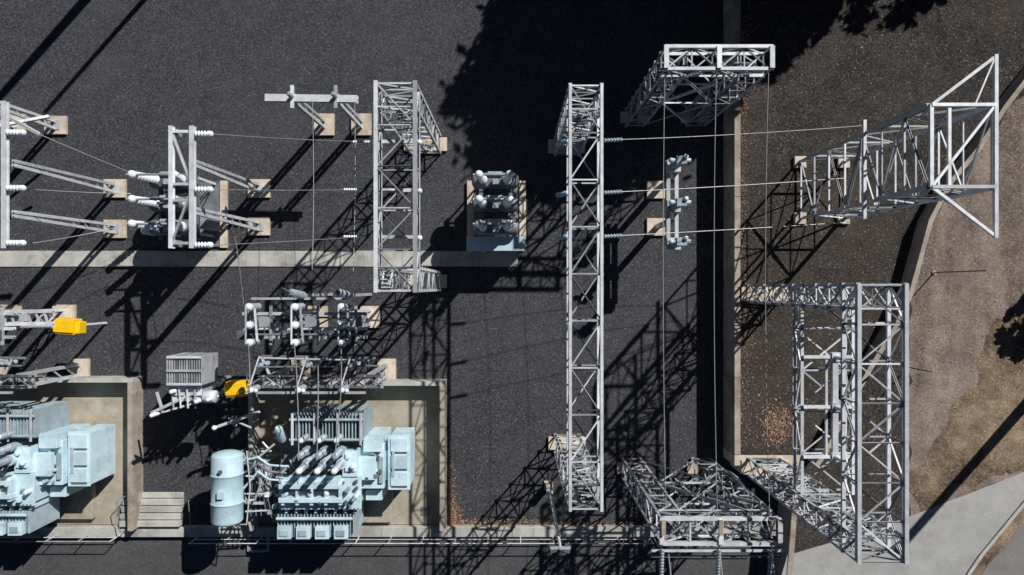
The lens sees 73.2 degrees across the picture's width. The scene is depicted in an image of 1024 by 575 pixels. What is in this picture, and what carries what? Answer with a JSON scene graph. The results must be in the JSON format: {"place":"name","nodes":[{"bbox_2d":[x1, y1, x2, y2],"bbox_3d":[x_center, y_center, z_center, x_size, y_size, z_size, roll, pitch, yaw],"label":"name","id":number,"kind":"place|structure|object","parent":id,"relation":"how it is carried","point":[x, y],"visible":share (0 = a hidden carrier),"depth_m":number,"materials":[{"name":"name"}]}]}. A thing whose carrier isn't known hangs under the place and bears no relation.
{"place":"outdoors","nodes":[
{"label":"outdoors","id":0,"kind":"place"},
{"bbox_2d":[235,237,243,304],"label":"overhead conductor","id":1,"kind":"object","parent":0,"point":[239,270],"visible":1,"depth_m":26.07,"materials":[{"name":"metal"}]},
{"bbox_2d":[312,100,313,267],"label":"overhead conductor","id":2,"kind":"object","parent":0,"point":[313,183],"visible":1,"depth_m":26.94,"materials":[{"name":"metal"}]},
{"bbox_2d":[353,98,355,270],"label":"overhead conductor","id":3,"kind":"object","parent":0,"point":[354,214],"visible":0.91,"depth_m":26.73,"materials":[{"name":"metal"}]},
{"bbox_2d":[0,537,774,574],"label":"service path","id":4,"kind":"structure","parent":0,"point":[149,556],"depth_m":32.00,"materials":[{"name":"concrete"}]},
{"bbox_2d":[247,537,269,551],"bbox_3d":[-11.723,11.783,31.900,0.975,0.200,0.856,0,90,0],"label":"cable pit frame","id":5,"kind":"object","parent":4,"relation":"on","point":[249,549],"visible":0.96,"depth_m":31.81,"materials":[{"name":"grey metal"}]},
{"bbox_2d":[653,537,773,546],"bbox_3d":[9.144,11.588,31.439,5.231,1.122,0.052,0,90,0],"label":"handrail","id":6,"kind":"object","parent":4,"relation":"on","point":[710,546],"visible":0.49,"depth_m":30.88,"materials":[{"name":"metal"}]},
{"bbox_2d":[0,0,779,538],"bbox_3d":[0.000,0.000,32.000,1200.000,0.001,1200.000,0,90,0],"label":"ground","id":7,"kind":"structure","parent":0,"point":[494,78],"depth_m":32.00,"materials":[{"name":"grey gravel"}]},
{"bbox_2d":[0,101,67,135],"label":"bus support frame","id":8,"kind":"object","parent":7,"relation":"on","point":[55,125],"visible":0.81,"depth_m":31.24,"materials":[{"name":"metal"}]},
{"bbox_2d":[0,306,71,344],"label":"disconnector switch","id":9,"kind":"object","parent":7,"relation":"on","point":[63,311],"visible":0.57,"depth_m":28.79,"materials":[{"name":"grey metal"}]},
{"bbox_2d":[0,305,75,325],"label":"disconnector frame","id":10,"kind":"object","parent":7,"relation":"on","point":[30,322],"visible":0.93,"depth_m":27.82,"materials":[{"name":"grey metal"}]},
{"bbox_2d":[0,356,89,393],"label":"busbar support structure","id":11,"kind":"object","parent":7,"relation":"on","point":[79,367],"visible":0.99,"depth_m":28.89,"materials":[{"name":"metal"}]},
{"bbox_2d":[0,535,119,541],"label":"handrail","id":12,"kind":"object","parent":7,"relation":"on","point":[58,537],"visible":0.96,"depth_m":31.31,"materials":[{"name":"metal"}]},
{"bbox_2d":[17,318,106,334],"bbox_3d":[-19.858,1.648,30.415,3.165,3.170,0.703,0,90,0],"label":"yellow drive box","id":13,"kind":"object","parent":7,"relation":"on","point":[70,326],"visible":0.94,"depth_m":28.96,"materials":[{"name":"paint"}]},
{"bbox_2d":[1,101,126,247],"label":"bus support frame","id":14,"kind":"object","parent":7,"relation":"on","point":[109,187],"visible":1,"depth_m":26.28,"materials":[{"name":"metal"}]},
{"bbox_2d":[0,376,142,530],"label":"transformer bund","id":15,"kind":"structure","parent":7,"relation":"on","point":[117,401],"depth_m":31.99,"materials":[{"name":"concrete"}]},
{"bbox_2d":[0,401,114,535],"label":"power transformer","id":16,"kind":"object","parent":15,"relation":"on","point":[56,462],"visible":1,"depth_m":29.57,"materials":[{"name":"metal"}]},
{"bbox_2d":[116,495,126,532],"bbox_3d":[-17.671,10.302,31.390,0.040,1.220,1.559,0,90,0],"label":"stair handrail","id":17,"kind":"object","parent":15,"relation":"on","point":[118,515],"visible":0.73,"depth_m":31.01,"materials":[{"name":"metal"}]},
{"bbox_2d":[119,492,183,527],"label":"concrete steps","id":18,"kind":"structure","parent":7,"relation":"on","point":[161,509],"depth_m":31.70,"materials":[{"name":"concrete"}]},
{"bbox_2d":[126,170,227,247],"bbox_3d":[-14.530,-3.380,29.915,2.720,4.370,3.100,0,90,0],"label":"circuit breaker","id":19,"kind":"object","parent":7,"relation":"on","point":[215,232],"visible":0.81,"depth_m":30.02,"materials":[{"name":"metal"}]},
{"bbox_2d":[34,224,126,242],"bbox_3d":[-16.479,-2.138,26.652,2.577,2.517,0.026,-23,90,0],"label":"overhead conductor","id":20,"kind":"object","parent":19,"relation":"attached to","point":[80,235],"visible":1,"depth_m":26.71,"materials":[{"name":"metal"}]},
{"bbox_2d":[37,133,125,170],"bbox_3d":[-16.547,-5.201,26.649,2.227,2.515,0.026,27,90,0],"label":"overhead conductor","id":21,"kind":"object","parent":19,"relation":"attached to","point":[80,151],"visible":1,"depth_m":26.43,"materials":[{"name":"metal"}]},
{"bbox_2d":[36,189,130,193],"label":"overhead conductor","id":22,"kind":"object","parent":19,"relation":"attached to","point":[84,192],"visible":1,"depth_m":26.79,"materials":[{"name":"metal"}]},
{"bbox_2d":[149,352,232,417],"bbox_3d":[-13.650,4.098,30.055,2.827,3.890,2.568,0,90,0],"label":"auxiliary transformer","id":23,"kind":"object","parent":7,"relation":"on","point":[192,375],"visible":1,"depth_m":28.48,"materials":[{"name":"metal"}]},
{"bbox_2d":[188,493,200,532],"bbox_3d":[-14.460,10.302,31.390,0.040,1.220,1.559,0,90,0],"label":"stair handrail","id":24,"kind":"object","parent":7,"relation":"on","point":[189,512],"visible":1,"depth_m":31.00,"materials":[{"name":"metal"}]},
{"bbox_2d":[168,126,270,247],"bbox_3d":[-11.814,-3.678,28.616,1.737,6.967,4.480,0,90,0],"label":"bus support frame","id":25,"kind":"object","parent":7,"relation":"on","point":[258,226],"visible":0.99,"depth_m":25.38,"materials":[{"name":"metal"}]},
{"bbox_2d":[214,189,324,190],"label":"overhead conductor","id":26,"kind":"object","parent":25,"relation":"attached to","point":[276,190],"visible":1,"depth_m":25.18,"materials":[{"name":"metal"}]},
{"bbox_2d":[343,188,362,190],"bbox_3d":[-5.661,-3.494,24.600,0.700,0.110,0.110,0,90,0],"label":"insulator string","id":27,"kind":"object","parent":26,"relation":"attached to","point":[353,189],"visible":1,"depth_m":24.57,"materials":[{"name":"ceramic"}]},
{"bbox_2d":[216,134,351,141],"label":"overhead conductor","id":28,"kind":"object","parent":25,"relation":"attached to","point":[282,138],"visible":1,"depth_m":25.19,"materials":[{"name":"metal"}]},
{"bbox_2d":[352,140,371,142],"bbox_3d":[-5.335,-5.195,24.600,0.700,0.110,0.110,0,90,0],"label":"insulator string","id":29,"kind":"object","parent":28,"relation":"attached to","point":[360,141],"visible":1,"depth_m":24.57,"materials":[{"name":"ceramic"}]},
{"bbox_2d":[219,237,350,244],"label":"overhead conductor","id":30,"kind":"object","parent":25,"relation":"attached to","point":[281,241],"visible":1,"depth_m":25.22,"materials":[{"name":"metal"}]},
{"bbox_2d":[343,235,362,237],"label":"insulator string","id":31,"kind":"object","parent":30,"relation":"attached to","point":[353,236],"visible":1,"depth_m":24.56,"materials":[{"name":"ceramic"}]},
{"bbox_2d":[211,378,261,429],"bbox_3d":[-11.593,5.366,30.411,1.810,3.243,2.892,20,90,0],"label":"yellow drive box","id":32,"kind":"object","parent":7,"relation":"on","point":[235,388],"visible":0.92,"depth_m":28.94,"materials":[{"name":"paint"}]},
{"bbox_2d":[0,251,517,266],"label":"cable trench cover","id":33,"kind":"object","parent":7,"relation":"on","point":[214,258],"visible":0.9,"depth_m":31.95,"materials":[{"name":"concrete"}]},
{"bbox_2d":[279,288,332,300],"bbox_3d":[-8.543,0.265,28.893,0.679,6.213,0.535,0,90,0],"label":"surge arrester","id":34,"kind":"object","parent":7,"relation":"on","point":[295,293],"visible":1,"depth_m":26.93,"materials":[{"name":"grey ceramic"}]},
{"bbox_2d":[236,297,379,346],"bbox_3d":[-8.424,1.356,29.280,5.160,5.640,1.904,0,90,0],"label":"disconnector switch","id":35,"kind":"object","parent":7,"relation":"on","point":[297,333],"visible":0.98,"depth_m":27.50,"materials":[{"name":"metal"}]},
{"bbox_2d":[265,85,371,135],"bbox_3d":[-7.953,-7.540,29.450,3.662,5.300,1.000,0,90,0],"label":"bus support","id":36,"kind":"object","parent":7,"relation":"on","point":[324,124],"visible":1,"depth_m":29.12,"materials":[{"name":"metal"}]},
{"bbox_2d":[244,355,395,393],"bbox_3d":[-8.028,3.488,29.435,5.686,5.330,1.625,0,90,0],"label":"busbar support structure","id":37,"kind":"object","parent":7,"relation":"on","point":[385,369],"visible":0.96,"depth_m":27.80,"materials":[{"name":"metal"}]},
{"bbox_2d":[248,343,249,390],"bbox_3d":[-10.161,3.065,26.627,0.044,0.291,1.876,1,90,0],"label":"busbar jumper","id":38,"kind":"object","parent":37,"relation":"on","point":[249,366],"visible":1,"depth_m":26.68,"materials":[{"name":"metal"}]},
{"bbox_2d":[293,343,297,390],"bbox_3d":[-8.358,3.065,26.627,0.044,0.291,1.876,-1,90,0],"label":"busbar jumper","id":39,"kind":"object","parent":37,"relation":"on","point":[296,367],"visible":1,"depth_m":26.69,"materials":[{"name":"metal"}]},
{"bbox_2d":[297,392,298,460],"bbox_3d":[-8.371,5.403,26.950,0.044,0.338,2.795,1,90,0],"label":"busbar jumper","id":40,"kind":"object","parent":37,"relation":"attached to","point":[298,425],"visible":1,"depth_m":27.01,"materials":[{"name":"metal"}]},
{"bbox_2d":[316,366,318,460],"bbox_3d":[-7.633,4.934,27.069,0.044,0.176,3.736,1,90,0],"label":"busbar jumper","id":41,"kind":"object","parent":37,"relation":"attached to","point":[317,413],"visible":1,"depth_m":27.11,"materials":[{"name":"metal"}]},
{"bbox_2d":[334,392,340,460],"bbox_3d":[-6.814,5.403,26.950,0.044,0.338,2.814,7,90,0],"label":"busbar jumper","id":42,"kind":"object","parent":37,"relation":"attached to","point":[337,426],"visible":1,"depth_m":27.02,"materials":[{"name":"metal"}]},
{"bbox_2d":[340,343,341,390],"bbox_3d":[-6.606,3.065,26.627,0.044,0.291,1.876,2,90,0],"label":"busbar jumper","id":43,"kind":"object","parent":37,"relation":"on","point":[341,367],"visible":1,"depth_m":26.69,"materials":[{"name":"metal"}]},
{"bbox_2d":[248,379,446,530],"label":"transformer bund","id":44,"kind":"structure","parent":7,"relation":"on","point":[419,406],"depth_m":31.99,"materials":[{"name":"concrete"}]},
{"bbox_2d":[210,404,414,538],"bbox_3d":[-8.423,8.006,29.640,8.091,4.720,5.567,0,90,0],"label":"power transformer","id":45,"kind":"object","parent":44,"relation":"on","point":[347,493],"visible":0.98,"depth_m":29.06,"materials":[{"name":"metal"}]},
{"bbox_2d":[326,288,371,300],"bbox_3d":[-6.740,0.265,28.893,0.679,6.213,0.535,0,90,0],"label":"surge arrester","id":46,"kind":"object","parent":7,"relation":"on","point":[341,293],"visible":1,"depth_m":26.76,"materials":[{"name":"grey ceramic"}]},
{"bbox_2d":[23,7,696,516],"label":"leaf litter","id":47,"kind":"object","parent":7,"relation":"on","point":[427,95],"visible":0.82,"depth_m":31.98,"materials":[{"name":"brown plant"}]},
{"bbox_2d":[0,525,776,537],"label":"wall","id":48,"kind":"structure","parent":7,"relation":"on","point":[548,531],"depth_m":31.68,"materials":[{"name":"concrete"}]},
{"bbox_2d":[374,80,446,292],"bbox_3d":[-3.995,-3.459,27.887,1.967,8.625,7.263,0,90,0],"label":"lattice gantry","id":49,"kind":"object","parent":7,"relation":"on","point":[417,143],"visible":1,"depth_m":24.47,"materials":[{"name":"metal"}]},
{"bbox_2d":[189,537,653,543],"bbox_3d":[-4.067,11.470,31.439,20.828,1.122,0.052,0,90,0],"label":"handrail","id":50,"kind":"object","parent":7,"relation":"on","point":[487,539],"visible":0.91,"depth_m":31.21,"materials":[{"name":"metal"}]},
{"bbox_2d":[467,170,525,251],"bbox_3d":[-0.716,-3.260,29.915,2.720,4.370,3.340,0,90,0],"label":"circuit breaker","id":51,"kind":"object","parent":7,"relation":"on","point":[496,211],"visible":1,"depth_m":29.94,"materials":[{"name":"metal"}]},
{"bbox_2d":[544,480,570,552],"bbox_3d":[1.697,9.152,28.100,0.784,7.800,0.402,0,90,0],"label":"light pole","id":52,"kind":"object","parent":7,"relation":"on","point":[548,488],"visible":1,"depth_m":26.57,"materials":[{"name":"metal"}]},
{"bbox_2d":[447,457,687,524],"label":"leaf litter","id":53,"kind":"object","parent":7,"relation":"on","point":[454,521],"visible":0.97,"depth_m":31.98,"materials":[{"name":"brown plant"}]},
{"bbox_2d":[548,83,603,511],"bbox_3d":[2.536,0.334,27.890,1.697,8.620,14.669,0,90,0],"label":"lattice gantry","id":54,"kind":"object","parent":7,"relation":"on","point":[569,443],"visible":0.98,"depth_m":24.44,"materials":[{"name":"metal"}]},
{"bbox_2d":[556,138,567,145],"bbox_3d":[1.819,-5.199,24.732,0.483,0.716,0.200,0,90,0],"label":"insulator string","id":55,"kind":"object","parent":54,"relation":"attached to","point":[562,142],"visible":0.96,"depth_m":24.63,"materials":[{"name":"ceramic"}]},
{"bbox_2d":[556,190,567,196],"bbox_3d":[1.819,-3.350,24.732,0.483,0.716,0.200,0,90,0],"label":"insulator string","id":56,"kind":"object","parent":54,"relation":"attached to","point":[562,194],"visible":0.94,"depth_m":24.62,"materials":[{"name":"ceramic"}]},
{"bbox_2d":[556,234,567,239],"bbox_3d":[1.819,-1.802,24.732,0.483,0.716,0.200,0,90,0],"label":"insulator string","id":57,"kind":"object","parent":54,"relation":"attached to","point":[562,237],"visible":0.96,"depth_m":24.62,"materials":[{"name":"ceramic"}]},
{"bbox_2d":[647,154,690,249],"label":"current transformer bank","id":58,"kind":"structure","parent":7,"relation":"on","point":[676,204],"depth_m":29.17,"materials":[{"name":"metal"}]},
{"bbox_2d":[620,44,774,126],"bbox_3d":[7.081,-7.878,27.858,4.113,8.685,0.895,0,90,0],"label":"line portal","id":59,"kind":"object","parent":7,"relation":"on","point":[728,73],"visible":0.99,"depth_m":25.56,"materials":[{"name":"metal"}]},
{"bbox_2d":[663,72,665,509],"bbox_3d":[5.296,0.316,23.975,0.024,0.371,15.598,0,90,0],"label":"overhead conductor","id":60,"kind":"object","parent":59,"relation":"attached to","point":[663,286],"visible":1,"depth_m":24.07,"materials":[{"name":"metal"}]},
{"bbox_2d":[714,72,717,522],"bbox_3d":[7.077,0.316,23.975,0.024,0.371,15.598,0,90,0],"label":"overhead conductor","id":61,"kind":"object","parent":59,"relation":"attached to","point":[714,312],"visible":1,"depth_m":24.04,"materials":[{"name":"metal"}]},
{"bbox_2d":[765,71,769,515],"bbox_3d":[8.880,0.316,23.975,0.024,0.371,15.598,0,90,0],"label":"overhead conductor","id":62,"kind":"object","parent":59,"relation":"attached to","point":[765,293],"visible":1,"depth_m":24.06,"materials":[{"name":"metal"}]},
{"bbox_2d":[617,457,785,574],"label":"line portal","id":63,"kind":"object","parent":7,"relation":"on","point":[694,465],"visible":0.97,"depth_m":24.67,"materials":[{"name":"metal"}]},
{"bbox_2d":[667,546,670,574],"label":"overhead conductor","id":64,"kind":"object","parent":63,"relation":"attached to","point":[669,561],"visible":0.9,"depth_m":23.89,"materials":[{"name":"metal"}]},
{"bbox_2d":[723,0,800,574],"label":"retaining wall","id":65,"kind":"structure","parent":7,"relation":"on","point":[731,277],"depth_m":30.81,"materials":[{"name":"concrete"}]},
{"bbox_2d":[728,0,1023,552],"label":"raised terrace","id":66,"kind":"structure","parent":0,"point":[937,53],"depth_m":30.50,"materials":[{"name":"soil"}]},
{"bbox_2d":[740,16,758,444],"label":"leaf litter","id":67,"kind":"object","parent":66,"relation":"on","point":[743,121],"visible":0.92,"depth_m":30.48,"materials":[{"name":"brown plant"}]},
{"bbox_2d":[756,394,800,450],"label":"leaf litter","id":68,"kind":"object","parent":66,"relation":"on","point":[773,423],"visible":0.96,"depth_m":30.48,"materials":[{"name":"brown plant"}]},
{"bbox_2d":[730,283,908,563],"bbox_3d":[11.263,4.092,26.332,2.306,11.335,8.476,0,90,0],"label":"double gantry","id":69,"kind":"object","parent":66,"relation":"on","point":[755,293],"visible":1,"depth_m":21.91,"materials":[{"name":"metal"}]},
{"bbox_2d":[745,0,1023,445],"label":"leaf litter","id":70,"kind":"object","parent":66,"relation":"on","point":[883,224],"visible":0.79,"depth_m":30.48,"materials":[{"name":"brown plant"}]},
{"bbox_2d":[794,54,998,237],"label":"lattice tower","id":71,"kind":"structure","parent":66,"relation":"on","point":[930,128],"depth_m":22.63,"materials":[{"name":"metal"}]},
{"bbox_2d":[623,222,849,235],"bbox_3d":[8.276,-2.145,25.149,8.749,1.326,0.028,-4,90,0],"label":"overhead conductor","id":72,"kind":"object","parent":71,"relation":"attached to","point":[736,229],"visible":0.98,"depth_m":25.38,"materials":[{"name":"metal"}]},
{"bbox_2d":[604,233,622,238],"bbox_3d":[3.586,-1.825,24.446,0.671,0.242,0.160,-4,90,0],"label":"insulator string","id":73,"kind":"object","parent":72,"relation":"attached to","point":[620,235],"visible":1,"depth_m":24.40,"materials":[{"name":"grey ceramic"}]},
{"bbox_2d":[623,177,849,191],"bbox_3d":[8.276,-3.754,25.149,8.757,1.326,0.028,-5,90,0],"label":"overhead conductor","id":74,"kind":"object","parent":71,"relation":"attached to","point":[733,185],"visible":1,"depth_m":25.37,"materials":[{"name":"metal"}]},
{"bbox_2d":[604,190,622,194],"bbox_3d":[3.586,-3.377,24.446,0.672,0.242,0.160,-5,90,0],"label":"insulator string","id":75,"kind":"object","parent":74,"relation":"attached to","point":[608,192],"visible":1,"depth_m":24.40,"materials":[{"name":"grey ceramic"}]},
{"bbox_2d":[623,125,862,139],"bbox_3d":[8.277,-5.521,24.625,8.746,0.433,0.028,-4,90,0],"label":"overhead conductor","id":76,"kind":"object","parent":71,"relation":"attached to","point":[740,134],"visible":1,"depth_m":24.75,"materials":[{"name":"metal"}]},
{"bbox_2d":[604,137,622,142],"bbox_3d":[3.586,-5.220,24.410,0.661,0.177,0.160,-4,90,0],"label":"insulator string","id":77,"kind":"object","parent":76,"relation":"attached to","point":[620,139],"visible":1,"depth_m":24.36,"materials":[{"name":"grey ceramic"}]},
{"bbox_2d":[909,365,932,372],"bbox_3d":[17.503,3.524,29.650,0.200,1.900,0.200,0,90,0],"label":"fence post","id":78,"kind":"object","parent":66,"relation":"on","point":[919,369],"visible":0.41,"depth_m":29.65,"materials":[{"name":"metal"}]},
{"bbox_2d":[782,472,1023,574],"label":"concrete apron","id":79,"kind":"object","parent":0,"point":[954,536],"visible":0.76,"depth_m":30.49,"materials":[{"name":"grey concrete"}]},
{"bbox_2d":[807,68,1023,465],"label":"boundary wall","id":80,"kind":"structure","parent":0,"point":[927,218],"depth_m":29.86,"materials":[{"name":"concrete"}]},
{"bbox_2d":[909,96,1023,515],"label":"dirt track","id":81,"kind":"structure","parent":0,"point":[932,397],"depth_m":30.50,"materials":[{"name":"brown soil"}]},
{"bbox_2d":[932,270,986,274],"bbox_3d":[18.658,-0.664,28.850,0.200,3.500,0.200,0,90,0],"label":"fence post","id":82,"kind":"object","parent":81,"relation":"on","point":[934,272],"visible":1,"depth_m":29.26,"materials":[{"name":"metal"}]},
{"bbox_2d":[909,312,1023,511],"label":"sandy verge","id":83,"kind":"structure","parent":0,"point":[969,450],"depth_m":30.49,"materials":[{"name":"brown sand"}]},
{"bbox_2d":[971,508,1023,574],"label":"road shoulder","id":84,"kind":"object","parent":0,"point":[998,546],"visible":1,"depth_m":30.48},
{"bbox_2d":[965,500,1023,574],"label":"road kerb","id":85,"kind":"structure","parent":84,"relation":"on","point":[1006,524],"depth_m":30.40,"materials":[{"name":"concrete"}]},
{"bbox_2d":[982,524,1023,574],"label":"access road","id":86,"kind":"structure","parent":0,"point":[1008,559],"depth_m":30.48,"materials":[{"name":"grey asphalt"}]}
]}

